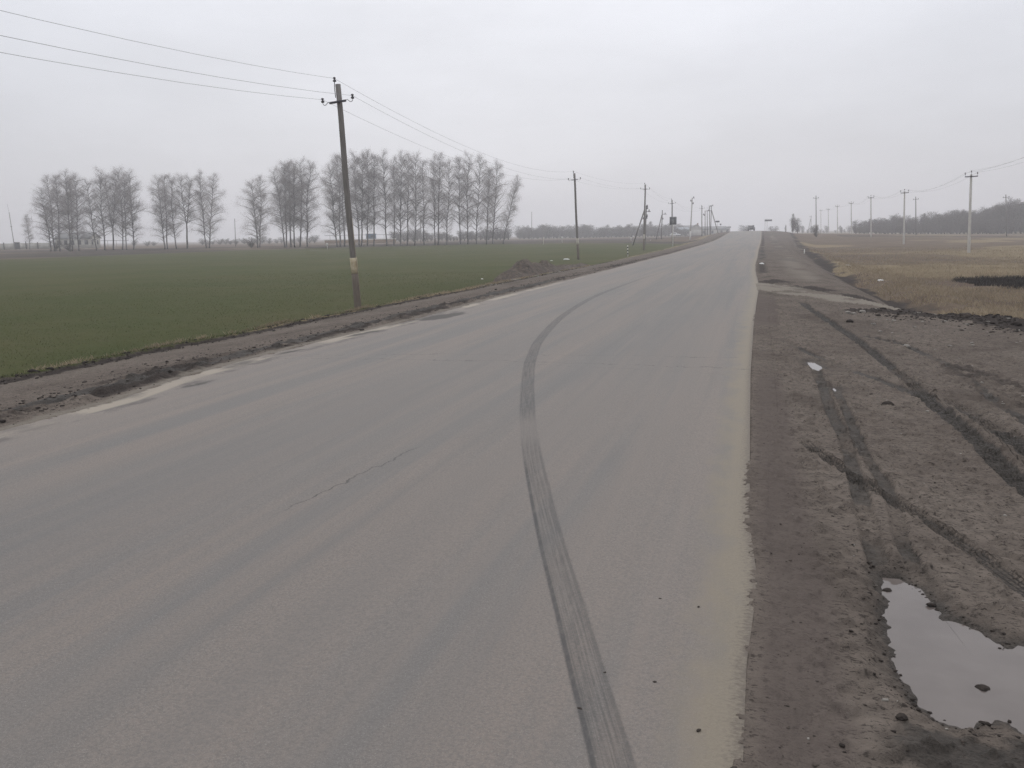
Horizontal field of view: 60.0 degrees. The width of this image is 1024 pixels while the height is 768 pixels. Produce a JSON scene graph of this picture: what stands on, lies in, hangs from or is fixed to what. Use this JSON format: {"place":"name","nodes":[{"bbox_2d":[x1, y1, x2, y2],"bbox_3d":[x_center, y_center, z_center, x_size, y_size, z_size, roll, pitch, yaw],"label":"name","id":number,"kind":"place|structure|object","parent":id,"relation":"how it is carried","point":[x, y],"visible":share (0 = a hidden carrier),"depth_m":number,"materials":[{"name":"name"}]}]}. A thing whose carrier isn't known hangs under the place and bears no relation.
{"place":"outdoors","nodes":[
{"label":"outdoors","id":0,"kind":"place"},
{"bbox_2d":[0,241,694,379],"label":"crop field","id":1,"kind":"structure","parent":0,"point":[33,278],"depth_m":50.75,"materials":[{"name":"plant"}]},
{"bbox_2d":[16,265,590,373],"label":"dead grass","id":2,"kind":"structure","parent":1,"relation":"on","point":[72,361],"depth_m":21.14,"materials":[{"name":"plant"}]},
{"bbox_2d":[1,260,615,383],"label":"broken sod clods","id":3,"kind":"object","parent":1,"relation":"on","point":[40,376],"visible":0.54,"depth_m":17.97,"materials":[{"name":"brown soil"}]},
{"bbox_2d":[321,77,360,308],"bbox_3d":[-5.813,-6.395,31.433,1.260,8.605,0.321,-1,10,16],"label":"utility pole","id":4,"kind":"object","parent":1,"relation":"on","point":[353,264],"visible":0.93,"depth_m":31.33,"materials":[{"name":"brown wood"}]},
{"bbox_2d":[0,10,685,207],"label":"overhead wire","id":5,"kind":"object","parent":4,"relation":"attached to","point":[254,65],"visible":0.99,"depth_m":23.89,"materials":[{"name":"metal"}]},
{"bbox_2d":[0,52,706,211],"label":"overhead wire","id":6,"kind":"object","parent":4,"relation":"attached to","point":[239,90],"visible":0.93,"depth_m":24.40,"materials":[{"name":"metal"}]},
{"bbox_2d":[0,35,710,208],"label":"overhead wire","id":7,"kind":"object","parent":4,"relation":"attached to","point":[252,82],"visible":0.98,"depth_m":23.20,"materials":[{"name":"metal"}]},
{"bbox_2d":[493,259,589,283],"bbox_3d":[2.641,-7.356,55.380,2.578,1.413,30.600,2,10,15],"label":"earth heap","id":8,"kind":"object","parent":1,"relation":"on","point":[523,267],"visible":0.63,"depth_m":46.77,"materials":[{"name":"soil"}]},
{"bbox_2d":[568,171,580,259],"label":"utility pole","id":9,"kind":"object","parent":1,"relation":"on","point":[576,221],"visible":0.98,"depth_m":84.22,"materials":[{"name":"brown wood"}]},
{"bbox_2d":[632,205,650,244],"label":"service pole","id":10,"kind":"object","parent":1,"relation":"on","point":[646,216],"visible":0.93,"depth_m":145.99,"materials":[{"name":"brown wood"}]},
{"bbox_2d":[640,183,649,249],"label":"utility pole","id":11,"kind":"object","parent":1,"relation":"on","point":[644,217],"visible":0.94,"depth_m":117.64,"materials":[{"name":"brown wood"}]},
{"bbox_2d":[670,217,676,245],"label":"road sign","id":12,"kind":"object","parent":1,"relation":"on","point":[673,220],"visible":0.8,"depth_m":141.38,"materials":[{"name":"metal"}]},
{"bbox_2d":[0,235,704,258],"bbox_3d":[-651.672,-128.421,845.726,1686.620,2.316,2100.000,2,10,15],"label":"grassland","id":13,"kind":"structure","parent":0,"point":[143,249],"depth_m":198.80,"materials":[{"name":"soil"}]},
{"bbox_2d":[0,241,51,249],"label":"concrete fence","id":14,"kind":"object","parent":13,"relation":"on","point":[10,246],"visible":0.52,"depth_m":257.16,"materials":[{"name":"grey concrete"}]},
{"bbox_2d":[19,213,34,249],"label":"birch tree","id":15,"kind":"object","parent":13,"relation":"on","point":[27,230],"visible":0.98,"depth_m":212.49,"materials":[{"name":"grey plant"}]},
{"bbox_2d":[26,187,63,250],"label":"birch tree","id":16,"kind":"object","parent":13,"relation":"on","point":[46,219],"visible":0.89,"depth_m":180.52,"materials":[{"name":"grey plant"}]},
{"bbox_2d":[30,172,67,250],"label":"birch tree","id":17,"kind":"object","parent":13,"relation":"on","point":[44,180],"visible":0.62,"depth_m":182.22,"materials":[{"name":"grey plant"}]},
{"bbox_2d":[41,172,74,250],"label":"birch tree","id":18,"kind":"object","parent":13,"relation":"on","point":[57,192],"visible":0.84,"depth_m":178.41,"materials":[{"name":"grey plant"}]},
{"bbox_2d":[50,170,88,250],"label":"birch tree","id":19,"kind":"object","parent":13,"relation":"on","point":[68,204],"visible":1,"depth_m":176.55,"materials":[{"name":"grey plant"}]},
{"bbox_2d":[60,176,84,250],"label":"birch tree","id":20,"kind":"object","parent":13,"relation":"on","point":[73,209],"visible":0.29,"depth_m":184.30,"materials":[{"name":"grey plant"}]},
{"bbox_2d":[54,171,98,250],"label":"birch tree","id":21,"kind":"object","parent":13,"relation":"on","point":[83,201],"visible":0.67,"depth_m":180.71,"materials":[{"name":"grey plant"}]},
{"bbox_2d":[54,232,100,248],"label":"house","id":22,"kind":"structure","parent":13,"relation":"on","point":[86,242],"depth_m":257.12,"materials":[{"name":"grey stone"}]},
{"bbox_2d":[73,178,112,249],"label":"birch tree","id":23,"kind":"object","parent":13,"relation":"on","point":[91,217],"visible":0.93,"depth_m":182.91,"materials":[{"name":"grey plant"}]},
{"bbox_2d":[81,167,120,249],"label":"birch tree","id":24,"kind":"object","parent":13,"relation":"on","point":[104,218],"visible":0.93,"depth_m":185.41,"materials":[{"name":"grey plant"}]},
{"bbox_2d":[93,171,123,249],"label":"birch tree","id":25,"kind":"object","parent":13,"relation":"on","point":[112,196],"visible":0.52,"depth_m":190.18,"materials":[{"name":"grey plant"}]},
{"bbox_2d":[108,172,139,249],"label":"birch tree","id":26,"kind":"object","parent":13,"relation":"on","point":[124,194],"visible":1,"depth_m":184.77,"materials":[{"name":"grey plant"}]},
{"bbox_2d":[103,163,147,249],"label":"birch tree","id":27,"kind":"object","parent":13,"relation":"on","point":[117,173],"visible":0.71,"depth_m":187.84,"materials":[{"name":"grey plant"}]},
{"bbox_2d":[112,166,148,249],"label":"birch tree","id":28,"kind":"object","parent":13,"relation":"on","point":[133,195],"visible":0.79,"depth_m":188.92,"materials":[{"name":"grey plant"}]},
{"bbox_2d":[140,175,181,248],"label":"birch tree","id":29,"kind":"object","parent":13,"relation":"on","point":[160,208],"visible":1,"depth_m":183.95,"materials":[{"name":"grey plant"}]},
{"bbox_2d":[151,172,180,248],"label":"birch tree","id":30,"kind":"object","parent":13,"relation":"on","point":[169,202],"visible":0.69,"depth_m":188.21,"materials":[{"name":"grey plant"}]},
{"bbox_2d":[151,176,184,248],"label":"birch tree","id":31,"kind":"object","parent":13,"relation":"on","point":[174,194],"visible":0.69,"depth_m":190.27,"materials":[{"name":"grey plant"}]},
{"bbox_2d":[169,172,205,248],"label":"birch tree","id":32,"kind":"object","parent":13,"relation":"on","point":[180,206],"visible":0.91,"depth_m":189.81,"materials":[{"name":"grey plant"}]},
{"bbox_2d":[185,168,219,247],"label":"birch tree","id":33,"kind":"object","parent":13,"relation":"on","point":[199,194],"visible":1,"depth_m":186.78,"materials":[{"name":"grey plant"}]},
{"bbox_2d":[192,173,226,247],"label":"birch tree","id":34,"kind":"object","parent":13,"relation":"on","point":[214,204],"visible":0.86,"depth_m":193.58,"materials":[{"name":"grey plant"}]},
{"bbox_2d":[243,237,256,247],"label":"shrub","id":35,"kind":"object","parent":13,"relation":"on","point":[251,244],"visible":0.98,"depth_m":189.66,"materials":[{"name":"grey plant"}]},
{"bbox_2d":[231,178,277,247],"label":"birch tree","id":36,"kind":"object","parent":13,"relation":"on","point":[251,200],"visible":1,"depth_m":184.65,"materials":[{"name":"grey plant"}]},
{"bbox_2d":[246,174,275,246],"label":"birch tree","id":37,"kind":"object","parent":13,"relation":"on","point":[261,199],"visible":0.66,"depth_m":189.21,"materials":[{"name":"grey plant"}]},
{"bbox_2d":[264,165,296,246],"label":"birch tree","id":38,"kind":"object","parent":13,"relation":"on","point":[278,197],"visible":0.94,"depth_m":184.47,"materials":[{"name":"grey plant"}]},
{"bbox_2d":[268,161,300,246],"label":"birch tree","id":39,"kind":"object","parent":13,"relation":"on","point":[283,173],"visible":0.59,"depth_m":186.43,"materials":[{"name":"grey plant"}]},
{"bbox_2d":[269,159,306,246],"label":"birch tree","id":40,"kind":"object","parent":13,"relation":"on","point":[290,226],"visible":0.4,"depth_m":188.27,"materials":[{"name":"grey plant"}]},
{"bbox_2d":[275,157,310,246],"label":"birch tree","id":41,"kind":"object","parent":13,"relation":"on","point":[294,185],"visible":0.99,"depth_m":183.61,"materials":[{"name":"grey plant"}]},
{"bbox_2d":[281,157,318,246],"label":"birch tree","id":42,"kind":"object","parent":13,"relation":"on","point":[304,174],"visible":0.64,"depth_m":187.61,"materials":[{"name":"grey plant"}]},
{"bbox_2d":[286,158,326,246],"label":"birch tree","id":43,"kind":"object","parent":13,"relation":"on","point":[311,165],"visible":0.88,"depth_m":186.32,"materials":[{"name":"grey plant"}]},
{"bbox_2d":[308,160,353,246],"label":"birch tree","id":44,"kind":"object","parent":13,"relation":"on","point":[331,200],"visible":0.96,"depth_m":178.12,"materials":[{"name":"grey plant"}]},
{"bbox_2d":[318,152,358,246],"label":"birch tree","id":45,"kind":"object","parent":13,"relation":"on","point":[341,199],"visible":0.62,"depth_m":180.87,"materials":[{"name":"grey plant"}]},
{"bbox_2d":[322,154,367,245],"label":"birch tree","id":46,"kind":"object","parent":13,"relation":"on","point":[348,160],"visible":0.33,"depth_m":185.50,"materials":[{"name":"grey plant"}]},
{"bbox_2d":[341,149,376,245],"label":"birch tree","id":47,"kind":"object","parent":13,"relation":"on","point":[357,207],"visible":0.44,"depth_m":187.43,"materials":[{"name":"grey plant"}]},
{"bbox_2d":[324,238,395,243],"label":"wall","id":48,"kind":"structure","parent":13,"relation":"on","point":[331,241],"depth_m":277.48,"materials":[{"name":"brick"}]},
{"bbox_2d":[342,150,385,245],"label":"birch tree","id":49,"kind":"object","parent":13,"relation":"on","point":[357,173],"visible":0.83,"depth_m":184.09,"materials":[{"name":"grey plant"}]},
{"bbox_2d":[350,149,389,245],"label":"birch tree","id":50,"kind":"object","parent":13,"relation":"on","point":[367,155],"visible":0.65,"depth_m":184.96,"materials":[{"name":"grey plant"}]},
{"bbox_2d":[355,152,393,245],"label":"birch tree","id":51,"kind":"object","parent":13,"relation":"on","point":[374,186],"visible":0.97,"depth_m":182.98,"materials":[{"name":"grey plant"}]},
{"bbox_2d":[366,150,402,245],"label":"birch tree","id":52,"kind":"object","parent":13,"relation":"on","point":[382,178],"visible":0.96,"depth_m":183.15,"materials":[{"name":"grey plant"}]},
{"bbox_2d":[383,155,406,244],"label":"birch tree","id":53,"kind":"object","parent":13,"relation":"on","point":[395,162],"visible":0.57,"depth_m":188.80,"materials":[{"name":"grey plant"}]},
{"bbox_2d":[382,150,417,244],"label":"birch tree","id":54,"kind":"object","parent":13,"relation":"on","point":[400,201],"visible":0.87,"depth_m":185.95,"materials":[{"name":"grey plant"}]},
{"bbox_2d":[391,152,430,244],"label":"birch tree","id":55,"kind":"object","parent":13,"relation":"on","point":[405,175],"visible":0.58,"depth_m":187.94,"materials":[{"name":"grey plant"}]},
{"bbox_2d":[405,231,419,241],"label":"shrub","id":56,"kind":"object","parent":13,"relation":"on","point":[413,236],"visible":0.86,"depth_m":294.34,"materials":[{"name":"grey plant"}]},
{"bbox_2d":[397,150,433,244],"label":"birch tree","id":57,"kind":"object","parent":13,"relation":"on","point":[415,191],"visible":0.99,"depth_m":180.80,"materials":[{"name":"grey plant"}]},
{"bbox_2d":[410,157,433,244],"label":"birch tree","id":58,"kind":"object","parent":13,"relation":"on","point":[423,185],"visible":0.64,"depth_m":189.13,"materials":[{"name":"grey plant"}]},
{"bbox_2d":[419,154,446,244],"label":"birch tree","id":59,"kind":"object","parent":13,"relation":"on","point":[434,216],"visible":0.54,"depth_m":186.19,"materials":[{"name":"grey plant"}]},
{"bbox_2d":[426,150,456,244],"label":"birch tree","id":60,"kind":"object","parent":13,"relation":"on","point":[438,196],"visible":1,"depth_m":181.74,"materials":[{"name":"grey plant"}]},
{"bbox_2d":[431,155,463,244],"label":"birch tree","id":61,"kind":"object","parent":13,"relation":"on","point":[453,188],"visible":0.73,"depth_m":185.95,"materials":[{"name":"grey plant"}]},
{"bbox_2d":[446,155,470,243],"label":"birch tree","id":62,"kind":"object","parent":13,"relation":"on","point":[456,166],"visible":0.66,"depth_m":189.15,"materials":[{"name":"grey plant"}]},
{"bbox_2d":[446,150,484,243],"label":"birch tree","id":63,"kind":"object","parent":13,"relation":"on","point":[465,172],"visible":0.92,"depth_m":186.12,"materials":[{"name":"grey plant"}]},
{"bbox_2d":[460,153,496,243],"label":"birch tree","id":64,"kind":"object","parent":13,"relation":"on","point":[476,191],"visible":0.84,"depth_m":185.04,"materials":[{"name":"grey plant"}]},
{"bbox_2d":[475,165,500,243],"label":"birch tree","id":65,"kind":"object","parent":13,"relation":"on","point":[488,191],"visible":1,"depth_m":181.15,"materials":[{"name":"grey plant"}]},
{"bbox_2d":[480,226,497,239],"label":"shrub","id":66,"kind":"object","parent":13,"relation":"on","point":[489,236],"visible":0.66,"depth_m":298.85,"materials":[{"name":"grey plant"}]},
{"bbox_2d":[479,159,511,243],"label":"birch tree","id":67,"kind":"object","parent":13,"relation":"on","point":[494,209],"visible":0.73,"depth_m":185.56,"materials":[{"name":"grey plant"}]},
{"bbox_2d":[491,227,512,239],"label":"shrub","id":68,"kind":"object","parent":13,"relation":"on","point":[501,236],"visible":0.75,"depth_m":298.19,"materials":[{"name":"grey plant"}]},
{"bbox_2d":[498,175,522,243],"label":"birch tree","id":69,"kind":"object","parent":13,"relation":"on","point":[513,200],"visible":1,"depth_m":184.36,"materials":[{"name":"grey plant"}]},
{"bbox_2d":[536,224,556,238],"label":"shrub","id":70,"kind":"object","parent":13,"relation":"on","point":[544,227],"visible":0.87,"depth_m":388.12,"materials":[{"name":"grey plant"}]},
{"bbox_2d":[541,226,560,237],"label":"shrub","id":71,"kind":"object","parent":13,"relation":"on","point":[548,232],"visible":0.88,"depth_m":386.64,"materials":[{"name":"grey plant"}]},
{"bbox_2d":[579,226,596,237],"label":"shrub","id":72,"kind":"object","parent":13,"relation":"on","point":[587,232],"visible":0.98,"depth_m":387.19,"materials":[{"name":"grey plant"}]},
{"bbox_2d":[607,227,628,236],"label":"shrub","id":73,"kind":"object","parent":13,"relation":"on","point":[613,230],"visible":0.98,"depth_m":384.76,"materials":[{"name":"grey plant"}]},
{"bbox_2d":[616,226,640,236],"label":"shrub","id":74,"kind":"object","parent":13,"relation":"on","point":[631,234],"visible":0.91,"depth_m":385.94,"materials":[{"name":"grey plant"}]},
{"bbox_2d":[688,223,703,235],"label":"house","id":75,"kind":"structure","parent":13,"relation":"on","point":[696,230],"depth_m":383.82,"materials":[{"name":"grey stone"}]},
{"bbox_2d":[700,226,726,234],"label":"house","id":76,"kind":"structure","parent":13,"relation":"on","point":[714,229],"depth_m":400.90,"materials":[{"name":"grey stone"}]},
{"bbox_2d":[0,231,731,430],"bbox_3d":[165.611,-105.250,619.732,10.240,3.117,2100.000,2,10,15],"label":"dirt verge","id":77,"kind":"structure","parent":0,"point":[25,387],"depth_m":14.12,"materials":[{"name":"soil"}]},
{"bbox_2d":[0,259,644,424],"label":"dark verge clods","id":78,"kind":"object","parent":77,"relation":"on","point":[38,398],"visible":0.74,"depth_m":12.93,"materials":[{"name":"black soil"}]},
{"bbox_2d":[0,231,761,767],"bbox_3d":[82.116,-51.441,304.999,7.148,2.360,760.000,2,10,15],"label":"road","id":79,"kind":"structure","parent":0,"point":[506,531],"depth_m":4.87,"materials":[{"name":"grey asphalt"}]},
{"bbox_2d":[0,0,1023,243],"label":"sky","id":80,"kind":"structure","parent":0,"point":[754,111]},
{"bbox_2d":[730,231,1023,767],"bbox_3d":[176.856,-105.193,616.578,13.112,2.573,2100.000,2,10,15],"label":"muddy shoulder","id":81,"kind":"object","parent":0,"point":[805,301],"visible":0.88,"depth_m":5.66},
{"bbox_2d":[807,361,821,370],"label":"puddle","id":82,"kind":"object","parent":81,"relation":"on","point":[812,365],"visible":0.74,"depth_m":11.77,"materials":[{"name":"liquid"}]},
{"bbox_2d":[758,343,1023,766],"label":"mud clods","id":83,"kind":"object","parent":81,"relation":"on","point":[815,764],"visible":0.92,"depth_m":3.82,"materials":[{"name":"brown soil"}]},
{"bbox_2d":[895,713,907,720],"bbox_3d":[1.404,1.198,3.192,0.041,0.024,0.041,-8,12,-34],"label":"mud clod","id":84,"kind":"object","parent":81,"relation":"on","point":[901,716],"visible":1,"depth_m":3.18,"materials":[{"name":"brown soil"}]},
{"bbox_2d":[792,308,1023,739],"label":"pale pebbles","id":85,"kind":"object","parent":81,"relation":"on","point":[887,699],"visible":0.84,"depth_m":13.54,"materials":[{"name":"grey stone"}]},
{"bbox_2d":[849,561,1011,736],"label":"puddle rim clods","id":86,"kind":"object","parent":81,"relation":"on","point":[929,604],"visible":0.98,"depth_m":3.77,"materials":[{"name":"black soil"}]},
{"bbox_2d":[847,307,1023,335],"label":"ridge clods","id":87,"kind":"object","parent":81,"relation":"on","point":[981,319],"visible":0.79,"depth_m":17.52,"materials":[{"name":"black soil"}]},
{"bbox_2d":[881,578,1023,734],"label":"puddle","id":88,"kind":"object","parent":81,"relation":"on","point":[943,668],"visible":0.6,"depth_m":3.71,"materials":[{"name":"liquid"}]},
{"bbox_2d":[975,684,989,690],"bbox_3d":[1.870,1.211,3.523,0.055,0.035,0.055,-4,10,-20],"label":"mud clod","id":89,"kind":"object","parent":81,"relation":"on","point":[982,687],"visible":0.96,"depth_m":3.51,"materials":[{"name":"black soil"}]},
{"bbox_2d":[783,230,1023,318],"bbox_3d":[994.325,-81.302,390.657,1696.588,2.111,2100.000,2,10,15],"label":"dry meadow","id":90,"kind":"structure","parent":0,"point":[809,240],"depth_m":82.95,"materials":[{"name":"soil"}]},
{"bbox_2d":[790,217,801,232],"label":"bare tree","id":91,"kind":"object","parent":90,"relation":"on","point":[798,228],"visible":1,"depth_m":244.18,"materials":[{"name":"grey plant"}]},
{"bbox_2d":[870,197,873,236],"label":"concrete pole","id":92,"kind":"object","parent":90,"relation":"on","point":[871,217],"visible":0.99,"depth_m":180.74,"materials":[{"name":"concrete"}]},
{"bbox_2d":[887,223,902,233],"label":"shrub","id":93,"kind":"object","parent":90,"relation":"on","point":[896,228],"visible":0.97,"depth_m":282.11,"materials":[{"name":"grey plant"}]},
{"bbox_2d":[900,189,908,243],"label":"concrete pole","id":94,"kind":"object","parent":90,"relation":"on","point":[904,218],"visible":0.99,"depth_m":135.17,"materials":[{"name":"concrete"}]},
{"bbox_2d":[906,220,920,233],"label":"shrub","id":95,"kind":"object","parent":90,"relation":"on","point":[912,228],"visible":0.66,"depth_m":283.87,"materials":[{"name":"grey plant"}]},
{"bbox_2d":[947,214,965,229],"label":"bare tree","id":96,"kind":"object","parent":90,"relation":"on","point":[955,219],"visible":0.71,"depth_m":280.53,"materials":[{"name":"grey plant"}]},
{"bbox_2d":[954,221,967,233],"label":"shrub","id":97,"kind":"object","parent":90,"relation":"on","point":[961,228],"visible":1,"depth_m":272.16,"materials":[{"name":"grey plant"}]},
{"bbox_2d":[965,170,977,252],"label":"concrete pole","id":98,"kind":"object","parent":90,"relation":"on","point":[969,221],"visible":1,"depth_m":88.38,"materials":[{"name":"concrete"}]},
{"bbox_2d":[965,220,981,233],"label":"shrub","id":99,"kind":"object","parent":90,"relation":"on","point":[974,229],"visible":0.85,"depth_m":269.38,"materials":[{"name":"grey plant"}]},
{"bbox_2d":[952,275,1023,289],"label":"burnt stubble","id":100,"kind":"object","parent":90,"relation":"on","point":[997,281],"visible":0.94,"depth_m":38.52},
{"bbox_2d":[982,209,1005,220],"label":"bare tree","id":101,"kind":"object","parent":90,"relation":"on","point":[993,216],"visible":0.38,"depth_m":276.74,"materials":[{"name":"grey plant"}]},
{"bbox_2d":[991,204,1017,232],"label":"bare tree","id":102,"kind":"object","parent":90,"relation":"on","point":[1005,211],"visible":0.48,"depth_m":275.42,"materials":[{"name":"grey plant"}]},
{"bbox_2d":[993,207,1016,233],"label":"bare tree","id":103,"kind":"object","parent":90,"relation":"on","point":[999,212],"visible":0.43,"depth_m":274.85,"materials":[{"name":"grey plant"}]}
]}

